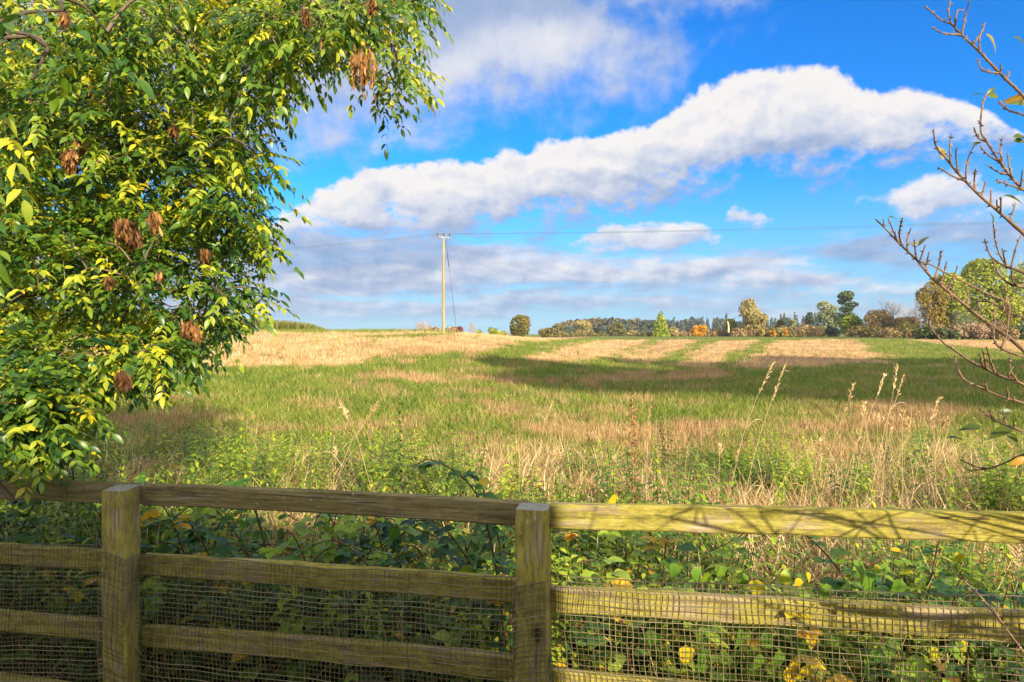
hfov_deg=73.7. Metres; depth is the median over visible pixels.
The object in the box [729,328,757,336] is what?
hedge
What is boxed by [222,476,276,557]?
bramble
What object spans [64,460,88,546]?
bramble
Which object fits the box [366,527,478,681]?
bindweed
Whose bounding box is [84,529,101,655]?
bramble
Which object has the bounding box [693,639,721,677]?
bramble
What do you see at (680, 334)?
scrub hedge
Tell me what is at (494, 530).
bramble
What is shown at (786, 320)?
conifer
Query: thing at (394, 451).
nettle
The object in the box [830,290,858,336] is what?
pine tree
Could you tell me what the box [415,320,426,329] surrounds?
bare bush
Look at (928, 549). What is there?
bramble
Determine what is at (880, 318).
brown tree
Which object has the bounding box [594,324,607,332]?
woodland tree
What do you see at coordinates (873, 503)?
nettle
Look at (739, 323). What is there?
conifer
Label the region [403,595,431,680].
bramble
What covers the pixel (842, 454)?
tall grass
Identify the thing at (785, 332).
yellow bush
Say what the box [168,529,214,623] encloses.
bramble
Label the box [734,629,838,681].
bindweed
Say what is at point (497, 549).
bramble
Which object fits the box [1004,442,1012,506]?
tall grass
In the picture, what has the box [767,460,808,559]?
nettle
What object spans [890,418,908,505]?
tall grass
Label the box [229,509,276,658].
bramble
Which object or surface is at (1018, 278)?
green tree
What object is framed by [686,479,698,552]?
nettle
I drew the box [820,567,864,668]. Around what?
bramble
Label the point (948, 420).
tall grass
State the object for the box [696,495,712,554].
nettle
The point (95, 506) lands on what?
bramble
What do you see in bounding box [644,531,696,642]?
bramble
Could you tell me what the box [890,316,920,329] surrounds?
brown tree
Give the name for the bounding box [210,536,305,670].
bramble
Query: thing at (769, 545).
nettle
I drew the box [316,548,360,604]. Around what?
bramble
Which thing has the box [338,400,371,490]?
tall grass
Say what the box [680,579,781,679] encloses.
bramble
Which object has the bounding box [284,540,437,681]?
bramble
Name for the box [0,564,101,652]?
bramble
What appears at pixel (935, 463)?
tall grass
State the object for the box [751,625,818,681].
bramble
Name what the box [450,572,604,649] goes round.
bramble
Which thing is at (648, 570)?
bramble
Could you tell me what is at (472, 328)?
bare tree
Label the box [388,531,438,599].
bramble
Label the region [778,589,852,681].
bramble
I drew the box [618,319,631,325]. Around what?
woodland tree
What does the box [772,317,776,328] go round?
conifer
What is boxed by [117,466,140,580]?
nettle
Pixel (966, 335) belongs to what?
bramble bank
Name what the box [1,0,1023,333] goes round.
sky
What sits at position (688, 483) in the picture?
nettle
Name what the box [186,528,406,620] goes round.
bramble
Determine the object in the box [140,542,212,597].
bramble
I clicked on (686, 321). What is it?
conifer
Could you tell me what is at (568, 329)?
woodland tree
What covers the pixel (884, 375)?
tall grass
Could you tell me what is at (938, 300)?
rusty tree
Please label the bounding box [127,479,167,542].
bramble
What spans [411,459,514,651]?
bramble
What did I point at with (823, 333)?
scrub hedge
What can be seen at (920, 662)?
bramble
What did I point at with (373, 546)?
bramble
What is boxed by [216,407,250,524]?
nettle
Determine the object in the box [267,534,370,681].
bramble
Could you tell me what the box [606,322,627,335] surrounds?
olive tree
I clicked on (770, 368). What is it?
tall grass
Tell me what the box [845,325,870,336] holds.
scrub hedge
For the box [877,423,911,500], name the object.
tall grass
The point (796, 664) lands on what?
bindweed
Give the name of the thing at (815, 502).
nettle
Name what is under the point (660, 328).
bright tree
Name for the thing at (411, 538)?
bramble
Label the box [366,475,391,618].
nettle
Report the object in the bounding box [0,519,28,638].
bramble
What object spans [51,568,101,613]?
bramble
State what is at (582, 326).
golden tree
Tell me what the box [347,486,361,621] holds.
nettle
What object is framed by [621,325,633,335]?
woodland tree
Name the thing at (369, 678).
bramble
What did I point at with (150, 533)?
nettle
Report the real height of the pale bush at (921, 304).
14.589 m
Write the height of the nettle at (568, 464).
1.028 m
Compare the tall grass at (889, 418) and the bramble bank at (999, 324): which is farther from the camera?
the bramble bank at (999, 324)
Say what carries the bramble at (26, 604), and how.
on the ground at (852, 341)
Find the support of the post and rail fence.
on the ground at (852, 341)
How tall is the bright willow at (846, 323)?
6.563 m
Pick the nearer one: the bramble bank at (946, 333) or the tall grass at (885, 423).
the tall grass at (885, 423)
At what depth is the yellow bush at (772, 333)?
215.84 m
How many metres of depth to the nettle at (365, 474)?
5.32 m
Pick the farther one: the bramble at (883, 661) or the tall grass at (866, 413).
the tall grass at (866, 413)
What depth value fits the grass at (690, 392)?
18.29 m
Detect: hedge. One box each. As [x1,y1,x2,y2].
[37,310,325,330]
[549,332,585,336]
[586,331,626,335]
[634,331,670,335]
[671,331,704,336]
[703,327,733,336]
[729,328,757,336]
[754,326,781,336]
[774,326,806,336]
[788,322,822,336]
[811,327,842,336]
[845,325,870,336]
[860,322,898,336]
[874,327,916,337]
[896,320,924,337]
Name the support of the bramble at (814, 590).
on the ground at (852, 341)
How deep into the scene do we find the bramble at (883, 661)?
2.57 m
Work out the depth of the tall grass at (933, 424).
5.78 m
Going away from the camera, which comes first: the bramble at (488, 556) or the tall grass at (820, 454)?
the bramble at (488, 556)
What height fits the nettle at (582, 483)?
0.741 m
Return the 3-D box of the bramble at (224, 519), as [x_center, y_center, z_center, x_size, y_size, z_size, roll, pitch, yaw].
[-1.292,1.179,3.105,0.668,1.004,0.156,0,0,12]
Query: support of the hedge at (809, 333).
on the ground at (852, 341)
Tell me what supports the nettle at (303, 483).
on the ground at (852, 341)
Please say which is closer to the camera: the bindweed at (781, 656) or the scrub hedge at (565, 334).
the bindweed at (781, 656)
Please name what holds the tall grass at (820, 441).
on the ground at (852, 341)
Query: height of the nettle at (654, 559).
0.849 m
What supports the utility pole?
on the ground at (852, 341)
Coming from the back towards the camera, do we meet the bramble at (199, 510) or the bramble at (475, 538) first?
the bramble at (199, 510)
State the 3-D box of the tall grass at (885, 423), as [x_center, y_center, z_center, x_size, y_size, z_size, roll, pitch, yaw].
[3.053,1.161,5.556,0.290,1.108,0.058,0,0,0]
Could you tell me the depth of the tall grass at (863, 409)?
4.73 m
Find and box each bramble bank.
[911,325,954,338]
[933,323,991,338]
[934,327,960,338]
[963,320,1005,338]
[987,326,1019,339]
[995,323,1023,338]
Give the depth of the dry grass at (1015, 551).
6.48 m
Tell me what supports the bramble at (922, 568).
on the ground at (852, 341)
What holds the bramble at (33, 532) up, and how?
on the ground at (852, 341)
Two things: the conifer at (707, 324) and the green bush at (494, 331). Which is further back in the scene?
the conifer at (707, 324)
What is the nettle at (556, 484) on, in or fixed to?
on the ground at (852, 341)
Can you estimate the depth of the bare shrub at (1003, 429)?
1.54 m
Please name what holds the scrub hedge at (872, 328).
on the ground at (852, 341)
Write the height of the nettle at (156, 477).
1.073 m
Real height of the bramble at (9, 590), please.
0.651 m
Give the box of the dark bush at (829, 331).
[824,326,841,336]
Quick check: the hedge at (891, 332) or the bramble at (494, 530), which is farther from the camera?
the hedge at (891, 332)
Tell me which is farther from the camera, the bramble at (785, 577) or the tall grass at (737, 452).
the tall grass at (737, 452)
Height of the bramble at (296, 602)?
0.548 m
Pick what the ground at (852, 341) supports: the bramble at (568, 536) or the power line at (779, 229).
the bramble at (568, 536)
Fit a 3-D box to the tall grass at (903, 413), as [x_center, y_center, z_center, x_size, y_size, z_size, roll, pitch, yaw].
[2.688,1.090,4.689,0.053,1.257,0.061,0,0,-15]
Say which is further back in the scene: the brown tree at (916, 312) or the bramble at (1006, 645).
the brown tree at (916, 312)
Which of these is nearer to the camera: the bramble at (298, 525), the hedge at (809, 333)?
the bramble at (298, 525)
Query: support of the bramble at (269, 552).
on the ground at (852, 341)
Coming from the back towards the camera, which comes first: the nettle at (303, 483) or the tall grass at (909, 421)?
the tall grass at (909, 421)
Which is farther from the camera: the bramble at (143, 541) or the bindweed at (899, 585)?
the bramble at (143, 541)
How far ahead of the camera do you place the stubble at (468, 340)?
43.70 m
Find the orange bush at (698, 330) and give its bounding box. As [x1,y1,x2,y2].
[690,325,706,335]
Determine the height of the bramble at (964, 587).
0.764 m
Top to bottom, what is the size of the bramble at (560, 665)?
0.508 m
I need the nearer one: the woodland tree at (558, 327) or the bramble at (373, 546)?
the bramble at (373, 546)
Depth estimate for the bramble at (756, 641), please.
2.72 m
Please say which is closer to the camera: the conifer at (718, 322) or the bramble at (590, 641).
the bramble at (590, 641)
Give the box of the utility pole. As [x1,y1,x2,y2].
[437,233,456,332]
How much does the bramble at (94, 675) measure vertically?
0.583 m
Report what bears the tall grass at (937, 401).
on the ground at (852, 341)
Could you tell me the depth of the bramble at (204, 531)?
2.96 m
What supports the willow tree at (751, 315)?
on the ground at (852, 341)
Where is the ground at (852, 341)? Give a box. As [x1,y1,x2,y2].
[0,331,1023,681]
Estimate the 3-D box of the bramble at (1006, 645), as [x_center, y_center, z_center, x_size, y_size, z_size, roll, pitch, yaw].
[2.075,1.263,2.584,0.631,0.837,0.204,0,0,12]
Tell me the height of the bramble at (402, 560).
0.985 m
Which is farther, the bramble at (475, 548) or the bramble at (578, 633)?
the bramble at (475, 548)
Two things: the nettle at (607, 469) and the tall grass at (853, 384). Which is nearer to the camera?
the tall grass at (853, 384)
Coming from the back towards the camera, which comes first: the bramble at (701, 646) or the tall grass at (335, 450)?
the tall grass at (335, 450)
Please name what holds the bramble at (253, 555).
on the ground at (852, 341)
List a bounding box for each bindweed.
[26,577,83,679]
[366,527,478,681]
[645,631,710,679]
[670,560,875,681]
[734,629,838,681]
[783,656,808,681]
[795,552,963,681]
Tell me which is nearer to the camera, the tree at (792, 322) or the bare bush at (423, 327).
the bare bush at (423, 327)
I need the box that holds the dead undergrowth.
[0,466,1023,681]
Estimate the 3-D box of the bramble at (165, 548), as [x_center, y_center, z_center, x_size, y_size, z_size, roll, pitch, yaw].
[-1.599,1.151,3.153,0.530,1.059,0.182,0,0,-24]
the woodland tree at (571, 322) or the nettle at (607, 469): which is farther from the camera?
the woodland tree at (571, 322)
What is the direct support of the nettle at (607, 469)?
on the ground at (852, 341)
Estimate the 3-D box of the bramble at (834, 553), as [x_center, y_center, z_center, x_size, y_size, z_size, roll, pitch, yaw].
[1.173,1.178,2.657,0.834,1.006,0.188,0,0,-12]
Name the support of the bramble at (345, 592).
on the ground at (852, 341)
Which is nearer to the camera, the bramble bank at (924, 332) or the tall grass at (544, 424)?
the tall grass at (544, 424)
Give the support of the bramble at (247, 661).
on the ground at (852, 341)
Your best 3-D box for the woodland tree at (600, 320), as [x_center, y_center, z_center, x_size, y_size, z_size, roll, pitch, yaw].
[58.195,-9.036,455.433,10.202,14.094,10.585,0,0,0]
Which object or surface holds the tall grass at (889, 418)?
on the ground at (852, 341)
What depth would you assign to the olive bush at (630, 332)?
318.78 m
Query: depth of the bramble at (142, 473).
3.77 m
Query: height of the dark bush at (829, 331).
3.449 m
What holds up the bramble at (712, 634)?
on the ground at (852, 341)
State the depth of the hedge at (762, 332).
218.40 m
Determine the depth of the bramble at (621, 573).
2.45 m
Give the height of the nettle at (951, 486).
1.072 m
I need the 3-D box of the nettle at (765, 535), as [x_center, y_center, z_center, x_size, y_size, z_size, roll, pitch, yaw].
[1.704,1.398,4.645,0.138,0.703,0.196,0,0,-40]
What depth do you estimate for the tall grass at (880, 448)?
5.22 m
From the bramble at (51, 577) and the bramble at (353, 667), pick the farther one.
the bramble at (51, 577)
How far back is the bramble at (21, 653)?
3.21 m
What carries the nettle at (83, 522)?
on the ground at (852, 341)
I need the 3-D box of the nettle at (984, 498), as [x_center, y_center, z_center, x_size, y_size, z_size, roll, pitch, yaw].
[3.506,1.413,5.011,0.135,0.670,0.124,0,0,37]
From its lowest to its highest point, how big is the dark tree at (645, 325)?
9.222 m
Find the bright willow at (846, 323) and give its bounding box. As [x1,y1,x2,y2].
[839,315,862,336]
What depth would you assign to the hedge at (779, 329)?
216.51 m
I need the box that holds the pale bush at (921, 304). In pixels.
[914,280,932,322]
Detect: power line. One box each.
[438,221,1004,233]
[492,222,1004,233]
[540,223,1003,233]
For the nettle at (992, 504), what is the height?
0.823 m
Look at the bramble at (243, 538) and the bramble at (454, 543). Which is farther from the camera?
the bramble at (243, 538)
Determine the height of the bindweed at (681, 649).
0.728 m
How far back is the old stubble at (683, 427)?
13.44 m
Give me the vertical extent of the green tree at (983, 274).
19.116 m
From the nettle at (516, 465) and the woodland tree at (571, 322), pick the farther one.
the woodland tree at (571, 322)
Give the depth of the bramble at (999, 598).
2.26 m
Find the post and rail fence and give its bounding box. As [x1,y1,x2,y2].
[0,478,1023,681]
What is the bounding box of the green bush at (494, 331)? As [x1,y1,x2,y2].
[488,327,502,334]
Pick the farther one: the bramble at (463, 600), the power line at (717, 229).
the power line at (717, 229)
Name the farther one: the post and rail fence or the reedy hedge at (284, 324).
the reedy hedge at (284, 324)
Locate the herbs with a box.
[0,413,1023,681]
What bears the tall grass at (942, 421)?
on the ground at (852, 341)
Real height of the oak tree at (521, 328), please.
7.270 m
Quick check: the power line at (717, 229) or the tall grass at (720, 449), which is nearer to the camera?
the tall grass at (720, 449)
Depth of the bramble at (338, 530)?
2.96 m
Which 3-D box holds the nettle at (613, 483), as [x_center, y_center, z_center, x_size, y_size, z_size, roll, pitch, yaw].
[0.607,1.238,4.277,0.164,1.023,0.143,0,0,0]
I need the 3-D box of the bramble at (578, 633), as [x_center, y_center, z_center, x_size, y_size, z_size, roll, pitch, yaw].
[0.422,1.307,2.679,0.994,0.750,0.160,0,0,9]
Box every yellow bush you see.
[769,330,776,336]
[782,329,787,336]
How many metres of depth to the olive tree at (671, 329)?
273.46 m
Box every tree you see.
[0,0,453,504]
[467,321,475,332]
[509,314,530,336]
[552,323,565,333]
[564,326,574,333]
[565,319,574,327]
[575,320,593,333]
[586,318,599,332]
[593,317,605,327]
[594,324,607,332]
[606,316,617,325]
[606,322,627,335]
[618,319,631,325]
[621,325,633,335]
[628,319,637,328]
[638,320,654,332]
[651,311,669,336]
[668,327,678,334]
[724,318,736,333]
[738,298,768,336]
[775,319,785,329]
[786,319,796,334]
[804,312,814,327]
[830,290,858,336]
[862,309,894,332]
[878,295,918,318]
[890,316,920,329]
[901,307,921,327]
[915,281,950,327]
[930,271,970,328]
[953,258,1023,325]
[1001,262,1023,327]
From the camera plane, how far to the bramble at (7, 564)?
3.53 m
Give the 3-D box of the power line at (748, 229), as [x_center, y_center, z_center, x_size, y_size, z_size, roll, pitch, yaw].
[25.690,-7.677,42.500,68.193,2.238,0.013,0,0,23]
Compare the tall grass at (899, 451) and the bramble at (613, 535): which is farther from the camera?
the tall grass at (899, 451)
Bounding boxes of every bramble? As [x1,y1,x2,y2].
[0,500,87,608]
[0,511,97,668]
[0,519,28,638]
[0,521,17,603]
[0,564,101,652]
[0,574,143,663]
[0,595,43,647]
[0,631,48,675]
[1,565,18,607]
[1,566,88,592]
[19,530,61,581]
[41,501,100,518]
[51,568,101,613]
[51,591,96,681]
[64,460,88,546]
[64,534,101,547]
[74,594,178,677]
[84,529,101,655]
[96,578,220,679]
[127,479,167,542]
[130,470,149,513]
[137,476,214,655]
[140,507,230,552]
[140,538,161,580]
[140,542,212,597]
[144,507,284,659]
[154,577,188,624]
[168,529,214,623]
[170,509,298,681]
[174,514,255,655]
[175,650,219,681]
[181,600,236,668]
[184,526,240,681]
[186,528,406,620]
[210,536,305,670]
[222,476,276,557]
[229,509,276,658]
[230,588,377,613]
[230,610,327,680]
[234,531,254,607]
[250,553,310,681]
[256,527,348,681]
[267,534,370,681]
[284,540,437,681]
[293,513,364,638]
[304,535,401,627]
[306,514,360,681]
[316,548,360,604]
[325,624,366,679]
[335,491,423,619]
[336,590,387,627]
[341,518,428,636]
[343,636,382,681]
[348,516,410,681]
[357,519,489,602]
[363,518,510,649]
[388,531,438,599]
[396,599,513,681]
[399,519,512,652]
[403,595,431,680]
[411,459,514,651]
[426,491,514,681]
[432,552,506,681]
[447,521,469,612]
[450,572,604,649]
[456,500,548,609]
[466,471,515,650]
[483,660,676,681]
[487,527,514,570]
[551,531,601,584]
[554,579,694,657]
[556,661,566,667]
[575,556,651,673]
[575,615,619,671]
[593,615,661,666]
[597,494,681,618]
[617,531,677,583]
[631,565,661,582]
[637,583,733,681]
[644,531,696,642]
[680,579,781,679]
[684,627,867,681]
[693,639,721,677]
[708,534,882,679]
[711,674,733,681]
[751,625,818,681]
[775,568,818,681]
[775,580,842,641]
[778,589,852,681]
[806,549,950,628]
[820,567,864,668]
[824,640,868,655]
[842,653,931,681]
[855,571,918,680]
[890,540,928,644]
[890,634,914,665]
[896,653,937,681]
[911,540,965,670]
[921,585,1023,677]
[929,576,971,681]
[933,599,999,681]
[970,582,1023,681]
[975,602,1023,665]
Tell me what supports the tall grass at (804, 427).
on the ground at (852, 341)
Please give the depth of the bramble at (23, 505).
3.40 m
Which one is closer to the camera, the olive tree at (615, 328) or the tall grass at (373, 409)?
the tall grass at (373, 409)
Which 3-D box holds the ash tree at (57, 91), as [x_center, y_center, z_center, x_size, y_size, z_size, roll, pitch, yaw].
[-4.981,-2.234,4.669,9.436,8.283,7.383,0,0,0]
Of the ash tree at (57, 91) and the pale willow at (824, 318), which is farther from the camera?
the pale willow at (824, 318)
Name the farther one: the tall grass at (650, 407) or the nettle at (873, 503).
the tall grass at (650, 407)
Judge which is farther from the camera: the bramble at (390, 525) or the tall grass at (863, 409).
the tall grass at (863, 409)
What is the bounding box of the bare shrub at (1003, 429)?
[875,0,1023,653]
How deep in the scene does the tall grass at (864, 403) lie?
5.66 m
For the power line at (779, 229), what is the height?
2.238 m
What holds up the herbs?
on the ground at (852, 341)
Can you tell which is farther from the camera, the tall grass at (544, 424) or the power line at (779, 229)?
the power line at (779, 229)
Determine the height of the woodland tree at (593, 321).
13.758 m
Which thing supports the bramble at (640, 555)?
on the ground at (852, 341)
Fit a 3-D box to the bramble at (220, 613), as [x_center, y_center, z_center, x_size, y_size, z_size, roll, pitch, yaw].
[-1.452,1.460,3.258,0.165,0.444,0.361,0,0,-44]
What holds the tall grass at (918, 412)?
on the ground at (852, 341)
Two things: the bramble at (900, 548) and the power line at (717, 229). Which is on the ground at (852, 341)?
the bramble at (900, 548)
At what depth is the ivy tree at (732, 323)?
227.11 m
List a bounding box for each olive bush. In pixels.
[538,327,555,336]
[627,330,636,335]
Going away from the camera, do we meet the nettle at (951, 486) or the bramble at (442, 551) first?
the bramble at (442, 551)
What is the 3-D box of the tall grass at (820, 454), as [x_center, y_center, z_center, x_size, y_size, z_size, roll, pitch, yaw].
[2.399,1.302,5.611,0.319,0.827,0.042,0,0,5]
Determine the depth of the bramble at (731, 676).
2.57 m
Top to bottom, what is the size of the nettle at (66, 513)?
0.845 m
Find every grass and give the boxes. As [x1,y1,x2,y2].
[2,327,1023,507]
[18,422,1023,648]
[319,400,379,529]
[333,445,338,483]
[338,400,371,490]
[535,400,553,470]
[646,404,651,500]
[716,443,723,545]
[728,361,786,536]
[734,449,764,503]
[747,435,827,545]
[787,451,822,503]
[800,423,819,506]
[815,382,855,503]
[825,400,866,496]
[832,404,865,547]
[839,450,844,492]
[850,363,911,507]
[862,409,882,507]
[863,443,883,507]
[867,417,910,503]
[872,416,899,500]
[873,416,892,501]
[874,413,879,448]
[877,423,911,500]
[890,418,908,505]
[899,409,907,541]
[907,416,950,506]
[910,397,942,507]
[915,410,927,494]
[925,446,947,505]
[926,409,937,507]
[930,420,953,498]
[940,419,969,509]
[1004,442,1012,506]
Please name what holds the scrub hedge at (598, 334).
on the ground at (852, 341)
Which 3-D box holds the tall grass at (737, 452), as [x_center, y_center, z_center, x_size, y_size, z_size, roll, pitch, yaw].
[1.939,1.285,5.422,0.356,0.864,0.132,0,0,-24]
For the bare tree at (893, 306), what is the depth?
181.63 m
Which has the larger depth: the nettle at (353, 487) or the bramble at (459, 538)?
the nettle at (353, 487)
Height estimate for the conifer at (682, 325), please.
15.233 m
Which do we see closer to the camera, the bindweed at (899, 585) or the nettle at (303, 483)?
the bindweed at (899, 585)
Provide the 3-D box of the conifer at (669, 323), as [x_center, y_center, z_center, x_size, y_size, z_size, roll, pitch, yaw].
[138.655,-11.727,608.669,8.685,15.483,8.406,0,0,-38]
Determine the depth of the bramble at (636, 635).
2.70 m
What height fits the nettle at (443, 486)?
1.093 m
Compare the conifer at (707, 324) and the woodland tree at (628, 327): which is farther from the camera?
the conifer at (707, 324)
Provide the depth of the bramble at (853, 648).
2.76 m
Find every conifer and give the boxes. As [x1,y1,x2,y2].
[665,319,672,328]
[678,320,685,331]
[683,319,688,331]
[687,316,695,331]
[705,317,709,331]
[714,317,722,330]
[736,321,741,328]
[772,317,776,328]
[784,317,791,328]
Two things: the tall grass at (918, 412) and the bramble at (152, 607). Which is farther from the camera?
the tall grass at (918, 412)
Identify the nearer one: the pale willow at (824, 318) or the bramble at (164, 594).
the bramble at (164, 594)
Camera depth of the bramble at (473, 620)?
2.90 m
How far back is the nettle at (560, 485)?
3.98 m
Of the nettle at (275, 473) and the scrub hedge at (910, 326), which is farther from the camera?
the scrub hedge at (910, 326)
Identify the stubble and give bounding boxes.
[66,328,1023,397]
[78,344,1023,474]
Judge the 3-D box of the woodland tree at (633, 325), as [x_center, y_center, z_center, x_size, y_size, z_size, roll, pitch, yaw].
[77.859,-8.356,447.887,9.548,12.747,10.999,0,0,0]
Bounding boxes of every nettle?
[60,501,74,535]
[73,503,87,536]
[79,448,93,517]
[95,443,108,480]
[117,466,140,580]
[141,505,153,551]
[153,450,166,532]
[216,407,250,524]
[264,450,281,528]
[295,443,313,560]
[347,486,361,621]
[357,422,372,491]
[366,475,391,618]
[371,462,393,613]
[390,391,405,492]
[437,467,466,563]
[511,432,523,499]
[551,471,560,501]
[553,463,569,559]
[561,451,573,501]
[577,464,587,502]
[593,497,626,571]
[601,465,610,500]
[608,457,620,531]
[641,534,664,626]
[647,426,665,550]
[684,467,692,498]
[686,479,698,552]
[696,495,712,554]
[756,496,776,568]
[765,473,786,594]
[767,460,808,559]
[807,493,820,569]
[860,464,887,563]
[888,474,901,503]
[942,461,958,575]
[974,467,996,548]
[981,488,990,510]
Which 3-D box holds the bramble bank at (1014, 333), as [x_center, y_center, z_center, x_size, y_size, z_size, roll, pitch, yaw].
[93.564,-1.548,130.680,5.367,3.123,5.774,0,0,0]
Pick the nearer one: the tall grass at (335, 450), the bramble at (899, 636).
the bramble at (899, 636)
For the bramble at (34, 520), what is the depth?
3.26 m
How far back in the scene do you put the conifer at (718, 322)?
627.73 m
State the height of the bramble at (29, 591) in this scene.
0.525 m
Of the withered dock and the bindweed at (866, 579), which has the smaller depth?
the bindweed at (866, 579)
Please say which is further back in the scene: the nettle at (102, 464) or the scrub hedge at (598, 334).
the scrub hedge at (598, 334)
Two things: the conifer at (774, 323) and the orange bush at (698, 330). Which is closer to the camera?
the orange bush at (698, 330)
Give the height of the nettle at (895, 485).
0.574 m
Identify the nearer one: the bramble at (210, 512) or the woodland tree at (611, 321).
the bramble at (210, 512)
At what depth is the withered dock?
4.60 m
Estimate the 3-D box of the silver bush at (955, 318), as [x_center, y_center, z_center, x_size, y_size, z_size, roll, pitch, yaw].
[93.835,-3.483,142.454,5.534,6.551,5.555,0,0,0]
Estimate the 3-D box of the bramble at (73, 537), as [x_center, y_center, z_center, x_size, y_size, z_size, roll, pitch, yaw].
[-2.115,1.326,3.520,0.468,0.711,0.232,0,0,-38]
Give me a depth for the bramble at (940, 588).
2.44 m
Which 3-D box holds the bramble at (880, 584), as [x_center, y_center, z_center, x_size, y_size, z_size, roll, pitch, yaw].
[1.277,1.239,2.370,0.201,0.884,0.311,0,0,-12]
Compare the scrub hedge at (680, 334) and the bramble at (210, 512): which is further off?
the scrub hedge at (680, 334)
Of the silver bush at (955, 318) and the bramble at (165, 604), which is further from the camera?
the silver bush at (955, 318)
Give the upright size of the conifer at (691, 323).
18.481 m
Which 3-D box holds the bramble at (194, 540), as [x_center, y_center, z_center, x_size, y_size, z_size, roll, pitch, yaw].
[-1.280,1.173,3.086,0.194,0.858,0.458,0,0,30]
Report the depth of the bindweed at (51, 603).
3.09 m
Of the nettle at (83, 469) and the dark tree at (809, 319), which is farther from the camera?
the dark tree at (809, 319)
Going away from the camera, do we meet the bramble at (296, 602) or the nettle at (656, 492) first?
the bramble at (296, 602)
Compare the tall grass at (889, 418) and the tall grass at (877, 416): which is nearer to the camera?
the tall grass at (889, 418)
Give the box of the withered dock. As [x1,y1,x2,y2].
[623,394,644,545]
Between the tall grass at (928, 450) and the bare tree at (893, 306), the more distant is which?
the bare tree at (893, 306)
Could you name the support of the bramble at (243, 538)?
on the ground at (852, 341)
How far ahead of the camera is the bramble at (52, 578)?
3.62 m
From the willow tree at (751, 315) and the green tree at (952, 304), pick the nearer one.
the green tree at (952, 304)
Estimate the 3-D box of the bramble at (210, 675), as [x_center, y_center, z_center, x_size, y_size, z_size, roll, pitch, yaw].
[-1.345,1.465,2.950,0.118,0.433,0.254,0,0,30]
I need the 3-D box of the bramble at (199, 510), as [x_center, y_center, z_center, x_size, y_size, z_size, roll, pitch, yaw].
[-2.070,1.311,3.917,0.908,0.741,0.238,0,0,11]
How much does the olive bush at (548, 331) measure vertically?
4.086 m
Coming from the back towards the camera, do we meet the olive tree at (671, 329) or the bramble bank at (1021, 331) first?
the olive tree at (671, 329)
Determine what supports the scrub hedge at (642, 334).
on the ground at (852, 341)
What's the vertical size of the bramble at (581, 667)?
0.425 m
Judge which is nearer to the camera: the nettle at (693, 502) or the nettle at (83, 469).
the nettle at (693, 502)
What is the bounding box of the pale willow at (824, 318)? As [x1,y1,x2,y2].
[815,301,839,329]
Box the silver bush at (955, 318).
[949,309,976,326]
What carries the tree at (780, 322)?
on the ground at (852, 341)
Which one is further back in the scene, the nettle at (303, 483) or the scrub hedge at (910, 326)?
the scrub hedge at (910, 326)
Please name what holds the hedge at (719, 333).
on the ground at (852, 341)
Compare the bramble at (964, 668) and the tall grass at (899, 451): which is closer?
the bramble at (964, 668)

